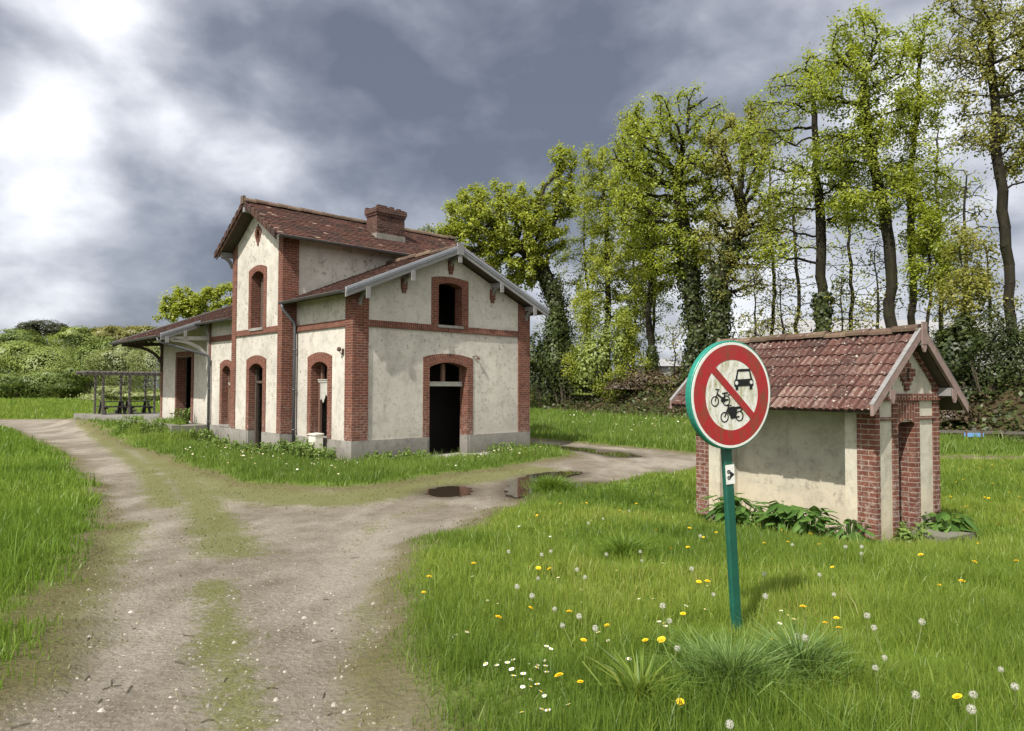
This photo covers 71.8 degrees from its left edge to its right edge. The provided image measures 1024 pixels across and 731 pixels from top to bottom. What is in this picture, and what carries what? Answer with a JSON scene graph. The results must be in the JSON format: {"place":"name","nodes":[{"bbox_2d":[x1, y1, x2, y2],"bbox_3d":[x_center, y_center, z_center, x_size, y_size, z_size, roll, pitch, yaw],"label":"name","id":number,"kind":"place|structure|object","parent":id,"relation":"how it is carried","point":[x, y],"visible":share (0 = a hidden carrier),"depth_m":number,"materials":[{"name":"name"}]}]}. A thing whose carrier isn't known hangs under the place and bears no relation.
{"place":"outdoors","nodes":[
{"label":"outdoors","id":0,"kind":"place"},
{"bbox_2d":[0,395,159,418],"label":"grass","id":1,"kind":"structure","parent":0,"point":[41,408],"depth_m":56.35,"materials":[{"name":"green plant"}]},
{"bbox_2d":[76,411,575,488],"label":"verge grass","id":2,"kind":"structure","parent":0,"point":[274,466],"depth_m":17.24,"materials":[{"name":"green plant"}]},
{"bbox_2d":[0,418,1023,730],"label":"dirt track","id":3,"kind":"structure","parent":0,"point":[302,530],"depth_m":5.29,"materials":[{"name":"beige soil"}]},
{"bbox_2d":[11,546,358,730],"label":"twig litter","id":4,"kind":"object","parent":3,"relation":"on","point":[174,661],"visible":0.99,"depth_m":3.64,"materials":[{"name":"brown plant"}]},
{"bbox_2d":[0,504,484,730],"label":"pebbles","id":5,"kind":"object","parent":3,"relation":"on","point":[276,699],"visible":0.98,"depth_m":4.05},
{"bbox_2d":[1,467,634,730],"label":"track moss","id":6,"kind":"object","parent":3,"relation":"on","point":[63,602],"visible":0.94,"depth_m":9.05,"materials":[{"name":"green plant"}]},
{"bbox_2d":[504,471,582,498],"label":"puddle","id":7,"kind":"object","parent":3,"relation":"on","point":[512,490],"visible":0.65,"depth_m":14.19,"materials":[{"name":"liquid"}]},
{"bbox_2d":[513,473,590,493],"bbox_3d":[0.709,2.177,13.100,1.810,0.364,1.906,0,-2,0],"label":"grass tussock","id":8,"kind":"object","parent":3,"relation":"on","point":[551,483],"depth_m":13.00,"materials":[{"name":"green plant"}]},
{"bbox_2d":[544,445,641,457],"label":"puddle","id":9,"kind":"object","parent":3,"relation":"on","point":[616,454],"visible":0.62,"depth_m":21.42,"materials":[{"name":"brown liquid"}]},
{"bbox_2d":[0,0,1023,388],"label":"sky","id":10,"kind":"structure","parent":0,"point":[134,133],"materials":[{"name":"grey"}]},
{"bbox_2d":[5,389,1023,730],"bbox_3d":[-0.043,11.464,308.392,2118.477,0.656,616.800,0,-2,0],"label":"ground","id":11,"kind":"structure","parent":0,"point":[809,619],"depth_m":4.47,"materials":[{"name":"green plant"}]},
{"bbox_2d":[0,337,49,397],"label":"willow bush","id":12,"kind":"object","parent":11,"relation":"on","point":[2,351],"visible":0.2,"depth_m":104.30,"materials":[{"name":"green plant"}]},
{"bbox_2d":[0,327,54,354],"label":"oak bush","id":13,"kind":"object","parent":11,"relation":"on","point":[18,333],"visible":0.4,"depth_m":120.56,"materials":[{"name":"green plant"}]},
{"bbox_2d":[15,318,68,357],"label":"tree","id":14,"kind":"object","parent":11,"relation":"on","point":[50,328],"visible":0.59,"depth_m":128.39,"materials":[{"name":"green plant"}]},
{"bbox_2d":[0,367,91,398],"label":"hazel bush","id":15,"kind":"object","parent":11,"relation":"on","point":[19,385],"visible":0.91,"depth_m":96.63,"materials":[{"name":"green plant"}]},
{"bbox_2d":[0,337,93,397],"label":"willow bush","id":16,"kind":"object","parent":11,"relation":"on","point":[60,360],"visible":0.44,"depth_m":101.81,"materials":[{"name":"green plant"}]},
{"bbox_2d":[0,424,120,689],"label":"lush grass","id":17,"kind":"structure","parent":11,"relation":"on","point":[29,534],"depth_m":8.82,"materials":[{"name":"green plant"}]},
{"bbox_2d":[41,324,120,393],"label":"oak bush","id":18,"kind":"object","parent":11,"relation":"on","point":[77,335],"visible":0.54,"depth_m":119.72,"materials":[{"name":"green plant"}]},
{"bbox_2d":[62,335,119,395],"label":"hazel bush","id":19,"kind":"object","parent":11,"relation":"on","point":[98,347],"visible":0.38,"depth_m":99.76,"materials":[{"name":"green plant"}]},
{"bbox_2d":[68,332,159,393],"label":"willow bush","id":20,"kind":"object","parent":11,"relation":"on","point":[112,357],"visible":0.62,"depth_m":94.10,"materials":[{"name":"green plant"}]},
{"bbox_2d":[70,385,159,400],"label":"bramble mound","id":21,"kind":"object","parent":11,"relation":"on","point":[111,392],"visible":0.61,"depth_m":82.35,"materials":[{"name":"green plant"}]},
{"bbox_2d":[89,324,152,376],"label":"oak bush","id":22,"kind":"object","parent":11,"relation":"on","point":[113,331],"visible":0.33,"depth_m":122.92,"materials":[{"name":"green plant"}]},
{"bbox_2d":[116,417,143,430],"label":"nettle clump","id":23,"kind":"object","parent":11,"relation":"on","point":[128,423],"visible":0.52,"depth_m":26.23,"materials":[{"name":"green plant"}]},
{"bbox_2d":[118,341,160,391],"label":"willow bush","id":24,"kind":"object","parent":11,"relation":"on","point":[147,367],"visible":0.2,"depth_m":91.90,"materials":[{"name":"green plant"}]},
{"bbox_2d":[123,324,159,390],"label":"oak bush","id":25,"kind":"object","parent":11,"relation":"on","point":[140,329],"visible":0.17,"depth_m":123.96,"materials":[{"name":"green plant"}]},
{"bbox_2d":[91,412,206,433],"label":"platform","id":26,"kind":"structure","parent":11,"relation":"on","point":[148,416],"depth_m":32.07,"materials":[{"name":"concrete"}]},
{"bbox_2d":[96,401,127,414],"bbox_3d":[-19.784,2.094,34.962,1.040,0.673,1.500,2,-2,-43],"label":"picnic table","id":27,"kind":"object","parent":26,"relation":"on","point":[123,406],"visible":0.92,"depth_m":34.89,"materials":[{"name":"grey wood"}]},
{"bbox_2d":[76,370,160,414],"bbox_3d":[-19.140,1.364,35.588,4.600,2.110,2.400,2,-2,-43],"label":"pergola","id":28,"kind":"object","parent":26,"relation":"on","point":[129,374],"visible":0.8,"depth_m":35.02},
{"bbox_2d":[74,413,180,431],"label":"platform kerb","id":29,"kind":"structure","parent":26,"relation":"attached to","point":[97,417],"depth_m":30.88,"materials":[{"name":"stone"}]},
{"bbox_2d":[125,401,152,413],"bbox_3d":[-18.939,2.122,35.756,1.040,0.673,1.500,2,-2,-43],"label":"picnic table","id":30,"kind":"object","parent":26,"relation":"on","point":[148,406],"visible":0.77,"depth_m":35.62,"materials":[{"name":"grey wood"}]},
{"bbox_2d":[122,414,188,424],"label":"platform weeds","id":31,"kind":"object","parent":26,"relation":"on","point":[177,422],"visible":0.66,"depth_m":26.70,"materials":[{"name":"green plant"}]},
{"bbox_2d":[139,419,169,433],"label":"nettle clump","id":32,"kind":"object","parent":11,"relation":"on","point":[157,424],"visible":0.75,"depth_m":24.56,"materials":[{"name":"green plant"}]},
{"bbox_2d":[169,408,190,423],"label":"nettle clump","id":33,"kind":"object","parent":11,"relation":"on","point":[186,418],"visible":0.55,"depth_m":25.93,"materials":[{"name":"green plant"}]},
{"bbox_2d":[152,279,232,322],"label":"oak tree","id":34,"kind":"object","parent":11,"relation":"on","point":[190,303],"visible":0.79,"depth_m":71.26,"materials":[{"name":"green plant"}]},
{"bbox_2d":[189,428,212,441],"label":"nettle clump","id":35,"kind":"object","parent":11,"relation":"on","point":[204,434],"visible":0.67,"depth_m":24.08,"materials":[{"name":"green plant"}]},
{"bbox_2d":[237,441,268,454],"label":"nettle clump","id":36,"kind":"object","parent":11,"relation":"on","point":[248,448],"visible":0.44,"depth_m":20.05,"materials":[{"name":"green plant"}]},
{"bbox_2d":[276,437,308,455],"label":"nettle clump","id":37,"kind":"object","parent":11,"relation":"on","point":[283,446],"visible":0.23,"depth_m":19.22,"materials":[{"name":"green plant"}]},
{"bbox_2d":[288,441,322,459],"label":"nettle clump","id":38,"kind":"object","parent":11,"relation":"on","point":[302,448],"visible":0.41,"depth_m":18.45,"materials":[{"name":"green plant"}]},
{"bbox_2d":[307,433,323,455],"bbox_3d":[-5.270,2.195,18.965,0.270,0.760,0.420,2,-2,-43],"label":"utility cabinet","id":39,"kind":"object","parent":11,"relation":"on","point":[317,438],"visible":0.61,"depth_m":18.86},
{"bbox_2d":[305,446,336,460],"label":"nettle clump","id":40,"kind":"object","parent":11,"relation":"on","point":[323,451],"visible":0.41,"depth_m":18.06,"materials":[{"name":"green plant"}]},
{"bbox_2d":[109,195,548,460],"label":"station building","id":41,"kind":"structure","parent":11,"relation":"on","point":[411,322],"depth_m":21.06,"materials":[{"name":"paint"}]},
{"bbox_2d":[174,351,193,421],"bbox_3d":[-12.536,0.812,27.411,0.360,2.700,1.980,2,-2,-43],"label":"doorway","id":42,"kind":"structure","parent":41,"relation":"in","point":[180,363],"depth_m":27.96,"materials":[{"name":"brick"}]},
{"bbox_2d":[219,360,230,426],"bbox_3d":[-9.719,0.949,24.372,0.390,2.297,1.120,2,-2,-43],"label":"window","id":43,"kind":"structure","parent":41,"relation":"in","point":[225,366],"depth_m":24.59,"materials":[{"name":"brick"}]},
{"bbox_2d":[245,355,265,447],"bbox_3d":[-7.689,1.195,21.619,0.350,3.008,1.400,2,-2,-43],"label":"doorway","id":44,"kind":"structure","parent":41,"relation":"in","point":[254,363],"depth_m":21.92,"materials":[{"name":"brick"}]},
{"bbox_2d":[248,265,266,330],"bbox_3d":[-7.671,-2.061,21.692,0.380,2.002,1.270,2,-2,-43],"label":"window","id":45,"kind":"structure","parent":41,"relation":"in","point":[257,299],"depth_m":21.94,"materials":[{"name":"brick"}]},
{"bbox_2d":[307,352,331,440],"bbox_3d":[-5.215,0.839,19.583,0.390,2.410,1.360,2,-2,-43],"label":"window","id":46,"kind":"structure","parent":41,"relation":"in","point":[318,387],"depth_m":19.85,"materials":[{"name":"brick"}]},
{"bbox_2d":[431,276,468,328],"bbox_3d":[-1.881,-1.816,20.575,1.350,1.485,0.380,2,-2,-43],"label":"window","id":47,"kind":"structure","parent":41,"relation":"in","point":[461,287],"depth_m":20.73,"materials":[{"name":"brick"}]},
{"bbox_2d":[423,354,488,456],"bbox_3d":[-1.467,1.214,20.091,1.975,3.120,1.610,2,-2,-43],"label":"doorway","id":48,"kind":"structure","parent":41,"relation":"in","point":[465,364],"depth_m":20.78,"materials":[{"name":"brick"}]},
{"bbox_2d":[397,447,430,461],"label":"nettle clump","id":49,"kind":"object","parent":11,"relation":"on","point":[408,453],"visible":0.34,"depth_m":18.95,"materials":[{"name":"green plant"}]},
{"bbox_2d":[425,486,473,496],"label":"puddle","id":50,"kind":"object","parent":11,"relation":"on","point":[449,491],"visible":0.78,"depth_m":13.30,"materials":[{"name":"brown liquid"}]},
{"bbox_2d":[486,442,513,453],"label":"nettle clump","id":51,"kind":"object","parent":11,"relation":"on","point":[499,448],"visible":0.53,"depth_m":20.87,"materials":[{"name":"green plant"}]},
{"bbox_2d":[577,531,675,560],"bbox_3d":[1.148,1.805,7.112,1.175,0.279,1.269,0,-2,0],"label":"grass tussock","id":52,"kind":"object","parent":11,"relation":"on","point":[617,543],"depth_m":7.09,"materials":[{"name":"green plant"}]},
{"bbox_2d":[552,640,733,728],"bbox_3d":[0.632,1.489,3.443,0.790,0.271,0.963,1,-2,-23],"label":"grass tussock","id":53,"kind":"object","parent":11,"relation":"on","point":[638,684],"depth_m":3.36,"materials":[{"name":"green plant"}]},
{"bbox_2d":[698,493,756,524],"bbox_3d":[3.225,2.199,10.599,0.862,0.557,0.894,0,-2,0],"label":"dock plant","id":54,"kind":"object","parent":11,"relation":"on","point":[719,513],"visible":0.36,"depth_m":10.44,"materials":[{"name":"green plant"}]},
{"bbox_2d":[685,340,770,633],"bbox_3d":[1.379,0.956,4.393,0.676,2.224,0.126,-2,-2,-28],"label":"road sign","id":55,"kind":"object","parent":11,"relation":"on","point":[727,395],"visible":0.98,"depth_m":4.39,"materials":[{"name":"red metal"}]},
{"bbox_2d":[609,616,863,727],"bbox_3d":[1.083,1.485,3.507,1.285,0.287,1.545,0,-2,0],"label":"grass tussock","id":56,"kind":"object","parent":11,"relation":"on","point":[719,652],"depth_m":3.54,"materials":[{"name":"green plant"}]},
{"bbox_2d":[715,499,766,527],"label":"dock plant","id":57,"kind":"object","parent":11,"relation":"on","point":[743,517],"visible":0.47,"depth_m":10.09,"materials":[{"name":"green plant"}]},
{"bbox_2d":[530,406,1023,456],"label":"grass","id":58,"kind":"structure","parent":11,"relation":"on","point":[601,429],"depth_m":26.57,"materials":[{"name":"green plant"}]},
{"bbox_2d":[751,500,815,534],"bbox_3d":[3.699,2.160,9.672,0.871,0.578,0.830,-1,-2,29],"label":"dock plant","id":59,"kind":"object","parent":11,"relation":"on","point":[776,507],"visible":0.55,"depth_m":9.52,"materials":[{"name":"green plant"}]},
{"bbox_2d":[711,611,901,698],"bbox_3d":[1.527,1.479,3.716,1.212,0.320,1.150,1,-2,-30],"label":"grass tussock","id":60,"kind":"object","parent":11,"relation":"on","point":[814,656],"depth_m":3.67,"materials":[{"name":"green plant"}]},
{"bbox_2d":[776,506,840,537],"bbox_3d":[3.934,2.105,9.371,0.793,0.484,0.758,2,-2,-42],"label":"dock plant","id":61,"kind":"object","parent":11,"relation":"on","point":[799,526],"visible":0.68,"depth_m":9.23,"materials":[{"name":"green plant"}]},
{"bbox_2d":[669,322,975,543],"bbox_3d":[4.501,0.977,10.389,2.394,3.010,3.732,1,-2,-33],"label":"brick hut","id":62,"kind":"object","parent":11,"relation":"on","point":[849,429],"visible":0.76,"depth_m":9.57,"materials":[{"name":"beige paint"}]},
{"bbox_2d":[891,400,921,542],"bbox_3d":[5.081,1.383,9.375,0.650,1.840,0.342,1,-2,-33],"label":"doorway","id":63,"kind":"structure","parent":62,"relation":"in","point":[906,479],"depth_m":9.37,"materials":[{"name":"brick"}]},
{"bbox_2d":[818,519,882,542],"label":"dock plant","id":64,"kind":"object","parent":11,"relation":"on","point":[840,532],"visible":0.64,"depth_m":8.89,"materials":[{"name":"green plant"}]},
{"bbox_2d":[892,521,933,544],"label":"tall weed","id":65,"kind":"object","parent":11,"relation":"on","point":[905,532],"visible":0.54,"depth_m":8.66,"materials":[{"name":"green plant"}]},
{"bbox_2d":[922,511,979,537],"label":"dock plant","id":66,"kind":"object","parent":11,"relation":"on","point":[958,525],"visible":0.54,"depth_m":9.17,"materials":[{"name":"green plant"}]},
{"bbox_2d":[939,428,1023,437],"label":"rail fence","id":67,"kind":"object","parent":11,"relation":"on","point":[975,431],"visible":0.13,"depth_m":24.85,"materials":[{"name":"grey metal"}]},
{"bbox_2d":[530,383,1023,438],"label":"embankment","id":68,"kind":"structure","parent":0,"point":[1007,396],"depth_m":27.42,"materials":[{"name":"brown plant"}]},
{"bbox_2d":[433,139,581,392],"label":"oak tree","id":69,"kind":"object","parent":68,"relation":"on","point":[529,249],"visible":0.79,"depth_m":57.43,"materials":[{"name":"green plant"}]},
{"bbox_2d":[530,318,566,407],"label":"holly bush","id":70,"kind":"object","parent":68,"relation":"on","point":[539,383],"visible":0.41,"depth_m":55.62,"materials":[{"name":"green plant"}]},
{"bbox_2d":[537,292,598,403],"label":"holly bush","id":71,"kind":"object","parent":68,"relation":"on","point":[550,351],"visible":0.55,"depth_m":53.64,"materials":[{"name":"green plant"}]},
{"bbox_2d":[552,185,613,356],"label":"slim tree","id":72,"kind":"object","parent":68,"relation":"on","point":[565,255],"visible":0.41,"depth_m":63.10,"materials":[{"name":"green plant"}]},
{"bbox_2d":[556,286,613,404],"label":"sapling","id":73,"kind":"object","parent":68,"relation":"on","point":[585,300],"visible":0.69,"depth_m":51.79,"materials":[{"name":"green plant"}]},
{"bbox_2d":[570,305,645,394],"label":"hazel bush","id":74,"kind":"object","parent":68,"relation":"on","point":[615,356],"visible":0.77,"depth_m":50.51,"materials":[{"name":"green plant"}]},
{"bbox_2d":[564,141,658,373],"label":"oak tree","id":75,"kind":"object","parent":68,"relation":"on","point":[602,181],"visible":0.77,"depth_m":53.97,"materials":[{"name":"green plant"}]},
{"bbox_2d":[587,306,656,403],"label":"sapling","id":76,"kind":"object","parent":68,"relation":"on","point":[631,332],"visible":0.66,"depth_m":49.57,"materials":[{"name":"green plant"}]},
{"bbox_2d":[594,174,668,371],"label":"slim tree","id":77,"kind":"object","parent":68,"relation":"on","point":[618,229],"visible":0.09,"depth_m":59.98,"materials":[{"name":"green plant"}]},
{"bbox_2d":[600,364,669,396],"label":"bramble bush","id":78,"kind":"object","parent":68,"relation":"on","point":[631,384],"visible":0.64,"depth_m":47.92,"materials":[{"name":"green plant"}]},
{"bbox_2d":[605,106,677,378],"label":"oak tree","id":79,"kind":"object","parent":68,"relation":"on","point":[652,288],"visible":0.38,"depth_m":49.97,"materials":[{"name":"green plant"}]},
{"bbox_2d":[619,156,676,354],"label":"slim tree","id":80,"kind":"object","parent":68,"relation":"on","point":[654,317],"visible":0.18,"depth_m":57.99,"materials":[{"name":"green plant"}]},
{"bbox_2d":[626,358,685,376],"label":"white shed","id":81,"kind":"structure","parent":68,"relation":"on","point":[666,364],"depth_m":82.04,"materials":[{"name":"white"}]},
{"bbox_2d":[648,367,685,383],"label":"bramble bush","id":82,"kind":"object","parent":68,"relation":"on","point":[671,380],"visible":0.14,"depth_m":45.87,"materials":[{"name":"green plant"}]},
{"bbox_2d":[647,315,690,399],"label":"sapling","id":83,"kind":"object","parent":68,"relation":"on","point":[673,345],"visible":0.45,"depth_m":45.96,"materials":[{"name":"green plant"}]},
{"bbox_2d":[600,78,738,386],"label":"oak tree","id":84,"kind":"object","parent":68,"relation":"on","point":[684,247],"visible":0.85,"depth_m":45.31,"materials":[{"name":"green plant"}]},
{"bbox_2d":[675,180,746,341],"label":"slim tree","id":85,"kind":"object","parent":68,"relation":"on","point":[708,247],"visible":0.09,"depth_m":55.15,"materials":[{"name":"green plant"}]},
{"bbox_2d":[686,98,805,353],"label":"oak tree","id":86,"kind":"object","parent":68,"relation":"on","point":[723,268],"visible":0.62,"depth_m":43.29,"materials":[{"name":"green plant"}]},
{"bbox_2d":[731,256,785,338],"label":"sapling","id":87,"kind":"object","parent":68,"relation":"on","point":[755,319],"visible":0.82,"depth_m":40.04,"materials":[{"name":"green plant"}]},
{"bbox_2d":[733,125,813,335],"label":"slim tree","id":88,"kind":"object","parent":68,"relation":"on","point":[772,305],"visible":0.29,"depth_m":50.07,"materials":[{"name":"green plant"}]},
{"bbox_2d":[530,356,1023,441],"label":"undergrowth","id":89,"kind":"object","parent":68,"relation":"on","point":[1010,414],"visible":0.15,"depth_m":42.85,"materials":[{"name":"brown plant"}]},
{"bbox_2d":[756,267,811,335],"bbox_3d":[14.133,-1.850,37.084,2.960,7.131,3.013,0,-2,0],"label":"sapling","id":90,"kind":"object","parent":68,"relation":"on","point":[782,328],"visible":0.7,"depth_m":37.06,"materials":[{"name":"green plant"}]},
{"bbox_2d":[762,153,829,333],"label":"slim tree","id":91,"kind":"object","parent":68,"relation":"on","point":[797,279],"visible":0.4,"depth_m":47.13,"materials":[{"name":"green plant"}]},
{"bbox_2d":[726,42,879,331],"bbox_3d":[15.157,-7.513,36.747,8.085,18.301,4.524,0,-2,0],"label":"oak tree","id":92,"kind":"object","parent":68,"relation":"on","point":[822,313],"visible":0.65,"depth_m":36.66,"materials":[{"name":"green plant"}]},
{"bbox_2d":[818,267,867,331],"bbox_3d":[16.789,-2.005,36.248,3.072,6.120,2.570,0,-2,0],"label":"sapling","id":93,"kind":"object","parent":68,"relation":"on","point":[840,304],"visible":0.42,"depth_m":36.15,"materials":[{"name":"green plant"}]},
{"bbox_2d":[809,157,881,331],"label":"slim tree","id":94,"kind":"object","parent":68,"relation":"on","point":[851,274],"visible":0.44,"depth_m":45.13,"materials":[{"name":"green plant"}]},
{"bbox_2d":[795,0,933,327],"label":"oak tree","id":95,"kind":"object","parent":68,"relation":"on","point":[865,120],"visible":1,"depth_m":33.03,"materials":[{"name":"green plant"}]},
{"bbox_2d":[837,237,918,328],"bbox_3d":[17.556,-2.941,34.183,3.169,7.822,2.735,0,-2,0],"label":"sapling","id":96,"kind":"object","parent":68,"relation":"on","point":[877,311],"visible":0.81,"depth_m":34.13,"materials":[{"name":"green plant"}]},
{"bbox_2d":[737,319,1023,368],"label":"warehouse","id":97,"kind":"structure","parent":68,"relation":"on","point":[899,323],"depth_m":85.78,"materials":[{"name":"white"}]},
{"bbox_2d":[871,0,969,324],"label":"oak tree","id":98,"kind":"object","parent":68,"relation":"on","point":[917,55],"visible":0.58,"depth_m":34.53,"materials":[{"name":"green plant"}]},
{"bbox_2d":[896,197,970,334],"bbox_3d":[19.076,-3.444,32.148,3.107,8.718,2.844,0,-2,0],"label":"sapling","id":99,"kind":"object","parent":68,"relation":"on","point":[927,247],"visible":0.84,"depth_m":31.99,"materials":[{"name":"green plant"}]},
{"bbox_2d":[894,116,984,341],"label":"slim tree","id":100,"kind":"object","parent":68,"relation":"on","point":[939,314],"visible":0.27,"depth_m":42.17,"materials":[{"name":"green plant"}]},
{"bbox_2d":[920,218,1003,379],"bbox_3d":[18.539,-2.471,29.176,3.095,7.394,2.753,0,-2,0],"label":"sapling","id":101,"kind":"object","parent":68,"relation":"on","point":[954,283],"visible":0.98,"depth_m":28.92,"materials":[{"name":"green plant"}]},
{"bbox_2d":[939,403,986,421],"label":"bramble bush","id":102,"kind":"object","parent":68,"relation":"on","point":[960,415],"visible":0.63,"depth_m":26.80,"materials":[{"name":"green plant"}]},
{"bbox_2d":[933,167,1002,330],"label":"slim tree","id":103,"kind":"object","parent":68,"relation":"on","point":[973,214],"visible":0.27,"depth_m":40.16,"materials":[{"name":"green plant"}]},
{"bbox_2d":[922,0,1023,371],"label":"oak tree","id":104,"kind":"object","parent":68,"relation":"on","point":[991,76],"visible":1,"depth_m":28.51,"materials":[{"name":"green plant"}]},
{"bbox_2d":[935,294,1023,396],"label":"holly bush","id":105,"kind":"object","parent":68,"relation":"on","point":[995,372],"visible":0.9,"depth_m":27.51,"materials":[{"name":"green plant"}]},
{"bbox_2d":[954,234,1023,362],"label":"sapling","id":106,"kind":"object","parent":68,"relation":"on","point":[981,308],"visible":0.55,"depth_m":29.02,"materials":[{"name":"green plant"}]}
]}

